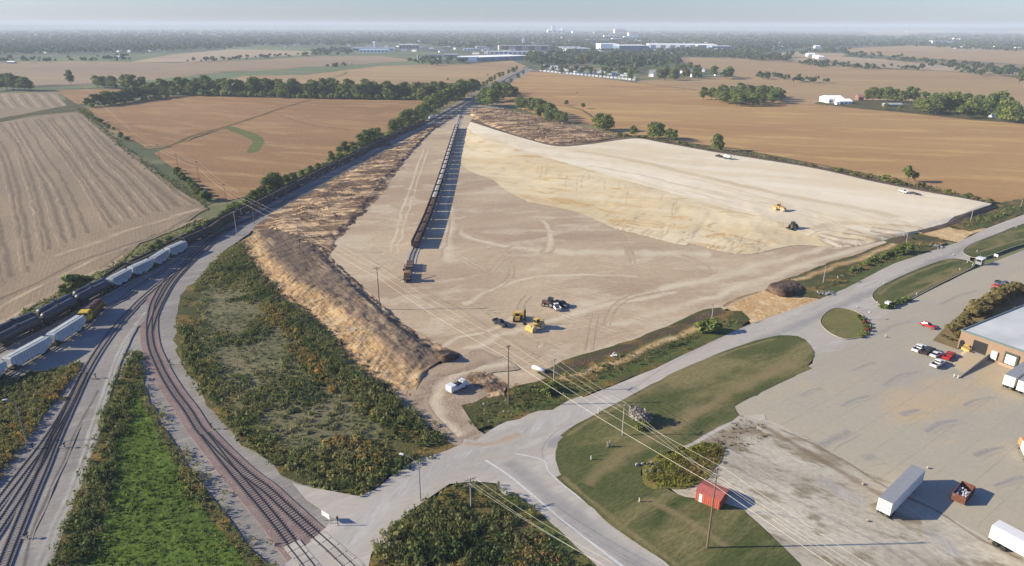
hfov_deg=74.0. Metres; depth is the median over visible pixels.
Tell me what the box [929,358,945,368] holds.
pickup truck
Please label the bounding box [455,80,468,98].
tree
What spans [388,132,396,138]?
open wagon
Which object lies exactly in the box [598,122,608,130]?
tree
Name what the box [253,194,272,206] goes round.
open wagon
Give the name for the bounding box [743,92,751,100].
tree
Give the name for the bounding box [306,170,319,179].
open wagon
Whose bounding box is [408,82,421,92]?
tree
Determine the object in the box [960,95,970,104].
tree
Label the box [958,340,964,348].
arched door
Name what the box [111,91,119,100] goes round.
tree
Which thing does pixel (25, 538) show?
switch stand
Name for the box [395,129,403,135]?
open wagon
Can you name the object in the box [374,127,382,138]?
tree
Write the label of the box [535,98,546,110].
tree
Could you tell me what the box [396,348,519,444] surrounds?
churned entry
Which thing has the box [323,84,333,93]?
tree
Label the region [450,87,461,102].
tree
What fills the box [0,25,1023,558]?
ground
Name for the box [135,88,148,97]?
tree
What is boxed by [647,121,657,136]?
tree
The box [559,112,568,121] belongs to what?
tree
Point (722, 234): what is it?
sand gully
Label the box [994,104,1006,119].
tree
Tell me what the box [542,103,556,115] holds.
tree
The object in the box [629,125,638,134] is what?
tree
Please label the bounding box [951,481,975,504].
dumpster
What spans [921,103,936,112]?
tree
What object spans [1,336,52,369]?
hopper wagon
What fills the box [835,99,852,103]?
farm shed
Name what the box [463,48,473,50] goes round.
town building
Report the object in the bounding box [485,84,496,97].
tree
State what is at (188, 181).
shrub
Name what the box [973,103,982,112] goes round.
tree
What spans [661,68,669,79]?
tree
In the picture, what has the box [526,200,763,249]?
sand gully
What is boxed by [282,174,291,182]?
tree
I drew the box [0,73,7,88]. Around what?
tree
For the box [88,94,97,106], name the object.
tree
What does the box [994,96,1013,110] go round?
tree
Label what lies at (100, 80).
tree
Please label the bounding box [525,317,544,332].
soil compactor
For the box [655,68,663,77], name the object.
tree
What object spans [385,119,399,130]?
tree
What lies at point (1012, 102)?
tree
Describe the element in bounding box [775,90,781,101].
tree
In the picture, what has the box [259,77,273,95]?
tree
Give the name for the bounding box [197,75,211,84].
tree
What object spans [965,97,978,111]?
tree
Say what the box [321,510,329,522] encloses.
road sign
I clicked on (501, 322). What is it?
pickup truck
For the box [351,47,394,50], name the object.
school
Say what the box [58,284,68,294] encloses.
shrub
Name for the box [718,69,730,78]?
tree
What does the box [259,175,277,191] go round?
tree
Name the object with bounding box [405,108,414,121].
tree
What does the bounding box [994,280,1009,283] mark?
pickup truck
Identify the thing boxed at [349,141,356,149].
tree
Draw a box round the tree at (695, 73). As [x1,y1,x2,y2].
[691,68,698,78]
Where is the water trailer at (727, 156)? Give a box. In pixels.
[723,154,731,158]
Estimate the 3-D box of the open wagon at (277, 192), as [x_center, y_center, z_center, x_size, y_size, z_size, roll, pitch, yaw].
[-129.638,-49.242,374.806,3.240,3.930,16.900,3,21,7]
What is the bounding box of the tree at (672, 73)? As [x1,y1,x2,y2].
[668,68,680,77]
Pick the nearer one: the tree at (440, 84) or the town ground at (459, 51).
the tree at (440, 84)
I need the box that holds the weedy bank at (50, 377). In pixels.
[0,362,81,469]
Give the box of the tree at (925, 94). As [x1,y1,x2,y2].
[921,91,930,98]
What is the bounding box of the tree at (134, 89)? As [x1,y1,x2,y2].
[129,87,139,98]
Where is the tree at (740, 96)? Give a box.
[735,92,746,104]
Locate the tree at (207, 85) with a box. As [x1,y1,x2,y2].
[199,82,216,89]
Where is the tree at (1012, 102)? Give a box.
[1005,100,1019,105]
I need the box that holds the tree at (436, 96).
[431,93,440,108]
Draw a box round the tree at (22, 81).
[15,76,32,90]
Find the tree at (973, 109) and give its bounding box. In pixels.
[967,104,976,116]
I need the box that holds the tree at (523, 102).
[520,99,529,110]
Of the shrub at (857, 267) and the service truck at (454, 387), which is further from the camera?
the shrub at (857, 267)
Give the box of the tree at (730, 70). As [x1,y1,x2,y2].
[725,67,733,76]
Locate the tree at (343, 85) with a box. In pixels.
[337,81,349,98]
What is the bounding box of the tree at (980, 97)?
[974,94,984,102]
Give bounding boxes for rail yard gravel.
[0,68,532,565]
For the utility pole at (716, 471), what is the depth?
121.00 m
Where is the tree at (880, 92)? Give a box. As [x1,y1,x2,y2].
[876,87,883,98]
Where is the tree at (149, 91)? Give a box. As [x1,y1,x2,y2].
[144,87,157,98]
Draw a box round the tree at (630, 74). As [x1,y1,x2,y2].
[626,71,633,77]
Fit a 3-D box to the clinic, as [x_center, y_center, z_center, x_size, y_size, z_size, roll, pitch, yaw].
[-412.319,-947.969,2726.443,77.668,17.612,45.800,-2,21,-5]
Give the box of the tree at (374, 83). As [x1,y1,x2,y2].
[371,81,377,91]
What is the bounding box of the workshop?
[426,54,441,57]
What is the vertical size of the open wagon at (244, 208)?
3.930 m
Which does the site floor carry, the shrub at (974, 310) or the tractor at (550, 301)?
the tractor at (550, 301)
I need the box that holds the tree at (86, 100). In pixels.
[82,98,91,104]
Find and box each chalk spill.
[817,233,865,245]
[819,238,849,247]
[842,229,889,240]
[870,226,905,236]
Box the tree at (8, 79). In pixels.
[3,72,16,90]
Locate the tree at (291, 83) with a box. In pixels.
[286,79,296,89]
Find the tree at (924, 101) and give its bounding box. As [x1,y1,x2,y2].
[915,98,930,112]
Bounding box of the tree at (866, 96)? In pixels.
[864,89,871,100]
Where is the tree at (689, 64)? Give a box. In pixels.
[685,62,692,67]
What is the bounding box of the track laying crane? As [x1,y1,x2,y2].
[402,264,413,280]
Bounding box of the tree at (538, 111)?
[536,108,541,117]
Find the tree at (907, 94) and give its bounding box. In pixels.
[901,92,912,102]
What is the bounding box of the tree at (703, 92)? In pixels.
[699,87,708,97]
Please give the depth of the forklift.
198.94 m
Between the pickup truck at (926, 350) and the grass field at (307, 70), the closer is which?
the pickup truck at (926, 350)
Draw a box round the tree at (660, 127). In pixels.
[650,122,666,137]
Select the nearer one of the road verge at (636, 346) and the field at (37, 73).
the road verge at (636, 346)
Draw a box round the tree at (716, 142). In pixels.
[710,133,725,147]
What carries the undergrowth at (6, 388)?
on the weedy bank at (50, 377)
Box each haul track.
[569,149,906,219]
[588,165,788,207]
[593,169,914,238]
[793,219,921,235]
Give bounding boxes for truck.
[446,376,468,393]
[492,318,507,326]
[553,302,561,310]
[554,299,569,307]
[911,343,926,352]
[920,346,935,355]
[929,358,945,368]
[942,351,955,360]
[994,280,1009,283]
[1018,437,1023,459]
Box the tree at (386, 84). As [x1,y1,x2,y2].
[381,80,393,94]
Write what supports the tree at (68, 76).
on the field at (37, 73)
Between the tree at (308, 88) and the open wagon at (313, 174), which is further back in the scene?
the tree at (308, 88)
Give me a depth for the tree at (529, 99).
752.57 m
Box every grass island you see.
[821,308,870,338]
[873,259,973,303]
[963,224,1023,257]
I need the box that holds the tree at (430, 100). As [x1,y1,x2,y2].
[422,94,439,109]
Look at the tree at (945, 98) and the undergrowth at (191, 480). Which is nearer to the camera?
the undergrowth at (191, 480)
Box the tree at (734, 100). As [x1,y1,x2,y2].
[730,93,743,105]
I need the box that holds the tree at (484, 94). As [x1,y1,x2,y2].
[480,89,488,105]
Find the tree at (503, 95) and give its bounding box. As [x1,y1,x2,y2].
[500,85,509,99]
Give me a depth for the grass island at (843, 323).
218.00 m
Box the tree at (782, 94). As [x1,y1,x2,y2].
[776,89,785,99]
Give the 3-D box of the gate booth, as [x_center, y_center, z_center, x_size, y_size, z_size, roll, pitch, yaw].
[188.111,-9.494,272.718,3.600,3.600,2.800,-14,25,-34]
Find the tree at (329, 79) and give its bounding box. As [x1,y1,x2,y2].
[324,77,334,87]
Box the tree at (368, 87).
[362,80,374,98]
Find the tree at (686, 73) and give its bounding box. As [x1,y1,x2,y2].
[681,67,688,77]
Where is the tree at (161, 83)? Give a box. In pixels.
[154,78,168,89]
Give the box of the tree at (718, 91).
[714,88,725,100]
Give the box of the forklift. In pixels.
[961,344,972,350]
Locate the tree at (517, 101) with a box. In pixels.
[514,96,524,109]
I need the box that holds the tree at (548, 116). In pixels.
[543,112,552,120]
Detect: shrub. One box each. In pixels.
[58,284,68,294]
[61,274,89,292]
[69,277,94,283]
[147,244,157,250]
[153,239,163,246]
[164,236,172,243]
[172,167,179,173]
[175,171,184,177]
[179,175,191,181]
[185,178,193,184]
[189,182,199,188]
[192,185,204,190]
[192,224,201,229]
[193,188,207,194]
[198,190,212,200]
[202,219,210,223]
[226,206,234,210]
[243,195,252,202]
[248,190,261,200]
[255,188,265,195]
[258,186,267,193]
[540,380,559,393]
[628,405,652,421]
[634,419,647,431]
[694,317,722,332]
[695,321,711,333]
[851,265,862,269]
[861,261,869,265]
[866,256,878,263]
[871,253,885,259]
[878,303,889,308]
[879,175,890,181]
[882,251,890,256]
[887,177,897,182]
[887,248,897,254]
[889,303,896,308]
[893,246,909,255]
[894,179,905,184]
[894,242,914,249]
[900,296,911,301]
[944,323,962,335]
[951,318,967,328]
[958,315,975,325]
[960,192,972,196]
[963,304,985,316]
[968,299,994,316]
[976,296,1000,309]
[983,291,1008,305]
[986,197,994,202]
[990,286,1011,302]
[1000,284,1018,297]
[1004,281,1023,294]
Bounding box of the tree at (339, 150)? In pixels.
[335,146,343,156]
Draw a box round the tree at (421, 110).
[415,104,428,116]
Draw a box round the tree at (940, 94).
[932,92,948,104]
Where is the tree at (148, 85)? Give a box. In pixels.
[142,82,160,87]
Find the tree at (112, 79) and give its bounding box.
[104,75,117,88]
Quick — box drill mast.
[523,310,526,324]
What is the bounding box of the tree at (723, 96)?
[717,91,729,101]
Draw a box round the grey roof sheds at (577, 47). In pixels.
[555,46,590,52]
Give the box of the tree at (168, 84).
[159,80,175,90]
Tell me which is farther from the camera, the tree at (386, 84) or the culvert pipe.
the tree at (386, 84)
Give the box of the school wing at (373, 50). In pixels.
[359,49,388,52]
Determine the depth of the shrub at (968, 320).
214.86 m
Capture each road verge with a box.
[461,307,749,428]
[766,234,945,297]
[947,198,1023,230]
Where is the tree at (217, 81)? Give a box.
[215,78,226,87]
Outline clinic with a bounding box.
[399,44,418,48]
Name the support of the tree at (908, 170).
on the bean field at (983, 159)
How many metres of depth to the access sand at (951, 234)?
314.29 m
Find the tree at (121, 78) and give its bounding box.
[115,74,133,87]
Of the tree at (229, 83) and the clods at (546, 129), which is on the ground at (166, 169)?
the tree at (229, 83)
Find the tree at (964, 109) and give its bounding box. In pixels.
[954,105,971,117]
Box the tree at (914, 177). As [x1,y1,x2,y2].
[912,172,919,179]
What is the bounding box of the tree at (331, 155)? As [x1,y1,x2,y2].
[328,151,334,159]
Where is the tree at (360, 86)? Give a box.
[358,84,366,98]
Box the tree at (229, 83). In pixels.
[226,78,237,91]
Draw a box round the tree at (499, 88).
[495,84,502,97]
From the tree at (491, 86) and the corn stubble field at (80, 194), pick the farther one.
the tree at (491, 86)
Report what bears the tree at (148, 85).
on the ground at (166, 169)
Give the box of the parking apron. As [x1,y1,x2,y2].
[734,250,1023,540]
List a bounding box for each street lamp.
[2,399,26,439]
[399,453,420,504]
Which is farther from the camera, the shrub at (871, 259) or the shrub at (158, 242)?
the shrub at (158, 242)
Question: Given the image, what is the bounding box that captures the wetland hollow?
[198,282,382,456]
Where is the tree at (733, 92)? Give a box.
[728,90,740,100]
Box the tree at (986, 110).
[980,103,993,117]
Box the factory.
[498,45,549,50]
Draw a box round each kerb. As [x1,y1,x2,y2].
[820,308,870,338]
[872,258,974,305]
[963,224,1022,257]
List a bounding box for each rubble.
[247,246,386,387]
[635,461,659,475]
[817,290,835,294]
[930,243,943,248]
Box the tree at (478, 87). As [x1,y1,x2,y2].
[474,79,481,90]
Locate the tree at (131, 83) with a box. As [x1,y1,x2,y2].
[124,74,137,86]
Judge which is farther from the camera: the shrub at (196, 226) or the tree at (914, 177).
the tree at (914, 177)
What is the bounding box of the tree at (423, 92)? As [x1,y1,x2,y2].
[416,85,428,97]
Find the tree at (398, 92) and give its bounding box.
[394,85,403,94]
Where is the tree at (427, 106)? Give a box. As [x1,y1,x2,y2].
[420,103,432,113]
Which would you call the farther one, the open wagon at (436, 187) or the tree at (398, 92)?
the tree at (398, 92)
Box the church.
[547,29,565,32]
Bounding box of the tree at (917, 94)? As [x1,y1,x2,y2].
[910,88,920,99]
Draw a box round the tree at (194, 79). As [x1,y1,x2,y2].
[191,77,200,88]
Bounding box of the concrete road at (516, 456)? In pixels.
[284,214,1023,565]
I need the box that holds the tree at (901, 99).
[898,90,906,102]
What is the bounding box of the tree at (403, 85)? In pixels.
[398,81,411,95]
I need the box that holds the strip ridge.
[262,125,434,253]
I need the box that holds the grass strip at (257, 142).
[224,126,263,152]
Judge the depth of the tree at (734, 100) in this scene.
811.79 m
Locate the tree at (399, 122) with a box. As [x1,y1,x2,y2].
[394,116,405,128]
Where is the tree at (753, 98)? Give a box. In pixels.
[746,93,761,104]
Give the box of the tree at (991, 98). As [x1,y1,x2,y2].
[982,93,998,108]
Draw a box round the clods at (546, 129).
[472,108,608,143]
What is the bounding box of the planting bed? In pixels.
[933,290,1023,348]
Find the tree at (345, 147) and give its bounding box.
[340,141,351,152]
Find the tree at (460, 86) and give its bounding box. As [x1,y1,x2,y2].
[453,84,465,100]
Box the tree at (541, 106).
[535,102,550,116]
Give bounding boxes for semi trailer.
[876,464,925,518]
[988,520,1023,556]
[1002,361,1023,389]
[1016,376,1023,394]
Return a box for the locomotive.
[78,299,106,322]
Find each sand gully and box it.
[519,195,562,203]
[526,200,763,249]
[536,164,678,218]
[602,212,765,253]
[604,218,688,228]
[641,213,691,220]
[700,222,715,228]
[703,232,742,238]
[733,241,763,248]
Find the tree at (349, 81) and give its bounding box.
[342,78,354,86]
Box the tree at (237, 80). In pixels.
[234,79,243,89]
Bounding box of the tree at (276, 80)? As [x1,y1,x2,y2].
[273,78,282,89]
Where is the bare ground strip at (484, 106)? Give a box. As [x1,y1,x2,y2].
[471,104,503,108]
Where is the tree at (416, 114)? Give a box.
[412,109,419,121]
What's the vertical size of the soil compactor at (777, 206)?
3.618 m
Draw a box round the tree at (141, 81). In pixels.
[137,76,146,87]
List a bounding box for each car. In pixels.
[919,321,936,328]
[929,351,942,357]
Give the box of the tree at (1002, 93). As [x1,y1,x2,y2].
[994,90,1010,102]
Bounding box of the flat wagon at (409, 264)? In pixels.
[406,260,413,270]
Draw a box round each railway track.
[0,76,515,352]
[0,99,479,379]
[0,306,138,509]
[0,372,87,535]
[0,373,88,565]
[41,67,531,323]
[131,184,328,306]
[140,221,314,565]
[147,223,239,330]
[200,430,354,565]
[402,103,466,282]
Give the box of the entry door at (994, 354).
[990,350,998,359]
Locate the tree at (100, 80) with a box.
[95,76,109,87]
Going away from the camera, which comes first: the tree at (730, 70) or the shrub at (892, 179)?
the shrub at (892, 179)
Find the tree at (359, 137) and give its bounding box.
[355,133,365,147]
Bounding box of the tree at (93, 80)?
[90,75,98,87]
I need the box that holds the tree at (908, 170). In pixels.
[902,165,916,181]
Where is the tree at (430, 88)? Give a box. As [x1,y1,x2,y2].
[423,84,436,91]
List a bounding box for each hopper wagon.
[0,361,8,377]
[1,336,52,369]
[45,315,86,345]
[105,268,132,288]
[126,258,153,276]
[148,249,169,266]
[164,241,187,257]
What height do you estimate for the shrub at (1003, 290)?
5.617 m
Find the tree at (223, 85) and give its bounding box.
[219,80,229,91]
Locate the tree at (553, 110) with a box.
[549,108,557,118]
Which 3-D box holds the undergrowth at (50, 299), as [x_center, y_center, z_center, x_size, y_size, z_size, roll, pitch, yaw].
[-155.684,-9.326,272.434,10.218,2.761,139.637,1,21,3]
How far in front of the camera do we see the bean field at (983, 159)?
626.50 m
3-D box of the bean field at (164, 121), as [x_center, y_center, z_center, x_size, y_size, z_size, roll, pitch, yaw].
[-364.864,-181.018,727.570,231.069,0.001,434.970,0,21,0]
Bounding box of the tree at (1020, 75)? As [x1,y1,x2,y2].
[1016,66,1023,82]
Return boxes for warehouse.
[487,51,533,53]
[957,304,1023,368]
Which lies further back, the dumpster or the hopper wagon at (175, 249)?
the hopper wagon at (175, 249)
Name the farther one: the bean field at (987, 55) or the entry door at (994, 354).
the bean field at (987, 55)
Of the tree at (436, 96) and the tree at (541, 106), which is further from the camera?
the tree at (436, 96)
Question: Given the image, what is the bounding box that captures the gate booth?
[975,255,985,264]
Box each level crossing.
[284,540,320,565]
[310,531,364,565]
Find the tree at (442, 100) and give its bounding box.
[438,92,445,109]
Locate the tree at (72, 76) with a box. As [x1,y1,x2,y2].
[67,71,74,81]
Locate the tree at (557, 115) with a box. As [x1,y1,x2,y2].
[553,111,562,119]
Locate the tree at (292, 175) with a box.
[288,172,297,178]
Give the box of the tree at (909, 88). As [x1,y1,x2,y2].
[906,86,914,101]
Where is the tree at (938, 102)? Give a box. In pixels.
[930,96,946,112]
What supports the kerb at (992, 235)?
on the grass island at (1003, 240)
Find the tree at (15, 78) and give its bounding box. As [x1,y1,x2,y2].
[11,76,20,90]
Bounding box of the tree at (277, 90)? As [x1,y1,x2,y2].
[274,82,282,94]
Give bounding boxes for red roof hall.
[627,32,637,36]
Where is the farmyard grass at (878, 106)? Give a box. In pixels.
[815,100,1023,123]
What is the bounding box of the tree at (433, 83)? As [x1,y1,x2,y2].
[430,81,437,92]
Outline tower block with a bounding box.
[613,29,625,33]
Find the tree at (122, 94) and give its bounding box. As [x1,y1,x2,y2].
[118,91,128,102]
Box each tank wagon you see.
[0,312,36,331]
[0,316,42,345]
[36,294,73,317]
[40,297,79,324]
[72,278,110,296]
[74,281,111,304]
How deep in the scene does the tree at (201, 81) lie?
921.22 m
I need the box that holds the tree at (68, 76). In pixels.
[63,70,71,82]
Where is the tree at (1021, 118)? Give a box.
[1016,107,1023,122]
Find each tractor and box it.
[541,297,559,307]
[786,221,798,229]
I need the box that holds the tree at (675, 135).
[670,129,677,139]
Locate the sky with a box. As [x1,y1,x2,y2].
[0,0,1023,27]
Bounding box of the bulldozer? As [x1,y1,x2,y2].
[512,310,523,321]
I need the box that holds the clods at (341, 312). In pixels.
[257,241,437,386]
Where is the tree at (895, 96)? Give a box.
[891,89,900,99]
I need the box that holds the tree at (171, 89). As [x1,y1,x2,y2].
[167,86,177,94]
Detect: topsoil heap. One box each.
[434,349,459,362]
[465,371,507,400]
[765,279,803,296]
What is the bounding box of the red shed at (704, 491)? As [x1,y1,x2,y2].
[695,480,729,509]
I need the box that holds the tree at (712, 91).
[706,87,716,97]
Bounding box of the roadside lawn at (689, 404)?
[556,335,813,565]
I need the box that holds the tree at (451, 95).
[445,90,455,99]
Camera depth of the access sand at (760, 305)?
233.55 m
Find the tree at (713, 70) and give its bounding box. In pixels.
[709,65,718,76]
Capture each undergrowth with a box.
[0,359,81,469]
[19,216,205,315]
[46,349,143,565]
[76,107,205,203]
[87,88,434,106]
[134,353,277,565]
[174,242,434,496]
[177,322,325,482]
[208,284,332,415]
[224,109,436,207]
[320,434,390,480]
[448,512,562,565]
[468,319,740,425]
[613,132,987,201]
[694,418,767,463]
[813,241,935,288]
[960,203,1023,225]
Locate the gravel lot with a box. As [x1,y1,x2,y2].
[672,414,1023,565]
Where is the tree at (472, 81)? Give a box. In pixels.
[467,78,477,94]
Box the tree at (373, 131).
[368,128,377,141]
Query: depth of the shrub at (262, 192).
375.41 m
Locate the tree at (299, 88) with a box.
[296,84,304,91]
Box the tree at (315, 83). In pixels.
[306,79,321,93]
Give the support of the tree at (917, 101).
on the bean field at (983, 159)
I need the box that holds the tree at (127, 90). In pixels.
[119,88,134,97]
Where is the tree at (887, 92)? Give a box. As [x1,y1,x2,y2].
[881,86,896,100]
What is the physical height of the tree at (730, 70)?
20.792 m
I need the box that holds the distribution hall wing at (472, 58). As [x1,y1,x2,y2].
[458,56,476,61]
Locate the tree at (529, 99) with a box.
[525,97,533,110]
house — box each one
[855,95,863,100]
[882,103,902,106]
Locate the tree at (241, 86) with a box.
[236,82,248,92]
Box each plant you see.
[596,43,618,50]
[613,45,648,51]
[647,43,716,49]
[696,45,710,49]
[706,46,732,48]
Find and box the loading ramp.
[951,351,988,377]
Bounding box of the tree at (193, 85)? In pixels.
[184,81,198,94]
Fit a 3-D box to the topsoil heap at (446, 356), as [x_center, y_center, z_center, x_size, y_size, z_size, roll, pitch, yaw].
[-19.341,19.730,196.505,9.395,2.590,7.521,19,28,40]
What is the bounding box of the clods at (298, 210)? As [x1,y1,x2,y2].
[263,130,432,249]
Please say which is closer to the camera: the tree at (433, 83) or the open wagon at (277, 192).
the open wagon at (277, 192)
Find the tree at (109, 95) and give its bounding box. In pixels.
[99,90,117,104]
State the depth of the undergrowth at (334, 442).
152.70 m
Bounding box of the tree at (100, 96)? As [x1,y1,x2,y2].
[96,94,105,105]
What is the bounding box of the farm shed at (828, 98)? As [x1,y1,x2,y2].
[819,95,844,102]
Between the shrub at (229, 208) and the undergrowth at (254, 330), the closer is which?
the undergrowth at (254, 330)
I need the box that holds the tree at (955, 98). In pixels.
[945,94,962,112]
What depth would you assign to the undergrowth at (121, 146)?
508.37 m
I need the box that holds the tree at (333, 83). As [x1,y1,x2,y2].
[327,79,339,90]
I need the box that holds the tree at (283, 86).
[277,82,291,97]
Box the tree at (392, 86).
[388,84,397,93]
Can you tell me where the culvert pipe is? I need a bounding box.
[532,365,545,372]
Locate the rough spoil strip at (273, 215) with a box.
[252,109,460,256]
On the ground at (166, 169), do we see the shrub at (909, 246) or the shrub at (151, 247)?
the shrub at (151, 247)
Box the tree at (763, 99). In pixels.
[759,93,767,104]
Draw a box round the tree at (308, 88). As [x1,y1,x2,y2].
[303,83,316,97]
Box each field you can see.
[0,56,407,85]
[0,60,439,90]
[0,92,65,117]
[0,97,207,209]
[0,113,207,323]
[3,51,456,62]
[57,89,132,103]
[89,95,315,148]
[133,49,311,61]
[143,99,422,201]
[179,61,525,88]
[218,46,321,50]
[317,28,429,28]
[504,72,1023,202]
[591,64,674,68]
[614,28,736,28]
[637,76,1023,108]
[681,57,1023,93]
[781,52,846,56]
[792,57,1017,74]
[847,46,1023,63]
[866,30,949,34]
[1005,31,1023,32]
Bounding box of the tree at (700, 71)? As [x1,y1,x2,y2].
[697,67,702,77]
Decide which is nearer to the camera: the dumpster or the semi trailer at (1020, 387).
the dumpster
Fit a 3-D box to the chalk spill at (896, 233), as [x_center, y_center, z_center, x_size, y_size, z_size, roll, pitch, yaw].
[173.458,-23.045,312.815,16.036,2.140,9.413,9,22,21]
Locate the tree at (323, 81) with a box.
[318,78,325,90]
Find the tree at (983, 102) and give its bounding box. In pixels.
[978,100,988,111]
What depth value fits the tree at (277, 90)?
895.16 m
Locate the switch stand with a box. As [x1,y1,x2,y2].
[21,532,29,539]
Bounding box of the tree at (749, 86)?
[744,85,753,91]
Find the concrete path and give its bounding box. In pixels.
[687,416,742,447]
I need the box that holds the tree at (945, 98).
[940,95,953,112]
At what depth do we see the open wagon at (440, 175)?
415.38 m
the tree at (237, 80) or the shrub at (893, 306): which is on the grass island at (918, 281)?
the shrub at (893, 306)
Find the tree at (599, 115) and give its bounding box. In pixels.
[591,112,605,127]
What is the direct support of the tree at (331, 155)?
on the ground at (166, 169)
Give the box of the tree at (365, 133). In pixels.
[360,129,373,144]
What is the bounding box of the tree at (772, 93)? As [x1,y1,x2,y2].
[767,90,776,103]
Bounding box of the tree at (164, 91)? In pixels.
[159,87,169,95]
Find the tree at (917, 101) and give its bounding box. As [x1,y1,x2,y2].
[911,97,921,111]
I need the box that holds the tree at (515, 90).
[510,86,520,96]
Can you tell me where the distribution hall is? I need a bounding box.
[476,54,528,61]
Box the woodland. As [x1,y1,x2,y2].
[0,27,1023,60]
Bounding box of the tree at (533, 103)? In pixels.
[530,98,537,111]
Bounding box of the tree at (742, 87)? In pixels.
[738,85,745,92]
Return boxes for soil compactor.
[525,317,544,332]
[772,203,785,211]
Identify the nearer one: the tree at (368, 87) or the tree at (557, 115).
the tree at (557, 115)
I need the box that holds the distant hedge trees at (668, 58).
[0,46,1019,87]
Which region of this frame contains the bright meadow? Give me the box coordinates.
[86,389,248,565]
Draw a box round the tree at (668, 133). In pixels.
[663,128,672,139]
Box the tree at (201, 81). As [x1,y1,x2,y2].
[197,78,208,90]
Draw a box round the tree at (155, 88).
[151,86,161,95]
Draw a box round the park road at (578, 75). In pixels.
[526,69,630,80]
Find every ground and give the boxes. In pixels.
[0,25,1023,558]
[0,29,1023,68]
[173,244,454,493]
[369,482,596,565]
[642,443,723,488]
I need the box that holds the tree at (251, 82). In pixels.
[244,76,259,95]
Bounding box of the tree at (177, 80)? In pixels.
[172,76,184,91]
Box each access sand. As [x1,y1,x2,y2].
[722,290,817,323]
[918,227,985,241]
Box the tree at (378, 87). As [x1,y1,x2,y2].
[374,84,384,93]
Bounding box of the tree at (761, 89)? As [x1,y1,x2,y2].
[755,86,767,96]
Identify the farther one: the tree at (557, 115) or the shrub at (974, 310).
the tree at (557, 115)
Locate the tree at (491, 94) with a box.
[484,88,499,106]
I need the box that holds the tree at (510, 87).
[506,85,514,95]
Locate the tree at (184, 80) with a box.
[178,77,190,90]
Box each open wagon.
[102,263,130,277]
[128,249,159,264]
[156,238,183,249]
[178,227,207,243]
[203,218,223,233]
[217,209,239,223]
[236,201,257,215]
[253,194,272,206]
[268,187,285,199]
[282,181,297,192]
[294,175,308,185]
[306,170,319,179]
[315,165,328,174]
[325,160,338,169]
[336,156,348,164]
[346,152,356,160]
[354,148,364,156]
[361,145,370,152]
[375,138,383,144]
[381,135,390,141]
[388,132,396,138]
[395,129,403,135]
[402,127,408,132]
[407,124,414,130]
[411,231,422,246]
[416,221,426,234]
[421,213,430,224]
[424,205,433,214]
[427,197,435,205]
[430,191,437,199]
[433,184,440,193]
[435,179,441,187]
[437,173,443,181]
[439,168,445,175]
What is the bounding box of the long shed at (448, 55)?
[443,54,457,56]
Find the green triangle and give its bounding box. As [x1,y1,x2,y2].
[52,351,266,565]
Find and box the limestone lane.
[19,305,150,565]
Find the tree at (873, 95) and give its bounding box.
[866,87,878,100]
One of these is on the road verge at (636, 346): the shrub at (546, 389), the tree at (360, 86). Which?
the shrub at (546, 389)
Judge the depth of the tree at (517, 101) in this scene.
766.43 m
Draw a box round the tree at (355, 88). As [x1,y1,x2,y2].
[349,83,364,95]
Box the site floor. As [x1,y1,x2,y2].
[329,105,988,387]
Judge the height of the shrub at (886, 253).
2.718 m
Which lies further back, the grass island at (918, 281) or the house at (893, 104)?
the house at (893, 104)
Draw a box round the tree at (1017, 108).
[1005,104,1022,122]
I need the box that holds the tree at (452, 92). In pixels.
[445,87,458,103]
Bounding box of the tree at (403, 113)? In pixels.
[398,109,413,125]
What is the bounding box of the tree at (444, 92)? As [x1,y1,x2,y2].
[437,89,449,107]
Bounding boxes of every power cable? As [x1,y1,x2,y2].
[88,90,830,564]
[91,93,869,565]
[143,137,855,564]
[476,485,604,565]
[553,362,841,565]
[557,200,1017,358]
[559,207,994,359]
[560,361,848,565]
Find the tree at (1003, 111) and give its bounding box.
[997,105,1014,121]
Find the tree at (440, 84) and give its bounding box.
[436,81,445,91]
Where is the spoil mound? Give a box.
[469,108,619,143]
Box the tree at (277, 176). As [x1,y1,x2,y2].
[261,172,282,189]
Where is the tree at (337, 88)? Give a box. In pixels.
[335,84,343,97]
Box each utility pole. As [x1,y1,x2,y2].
[373,267,380,306]
[464,477,475,507]
[506,345,509,405]
[621,403,626,435]
[706,468,718,547]
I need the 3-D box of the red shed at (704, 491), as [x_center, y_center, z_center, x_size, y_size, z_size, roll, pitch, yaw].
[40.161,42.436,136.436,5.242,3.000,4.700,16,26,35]
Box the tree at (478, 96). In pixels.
[475,90,486,104]
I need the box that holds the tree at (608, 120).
[598,114,614,131]
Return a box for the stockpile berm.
[242,229,460,395]
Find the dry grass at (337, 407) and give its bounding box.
[195,287,363,446]

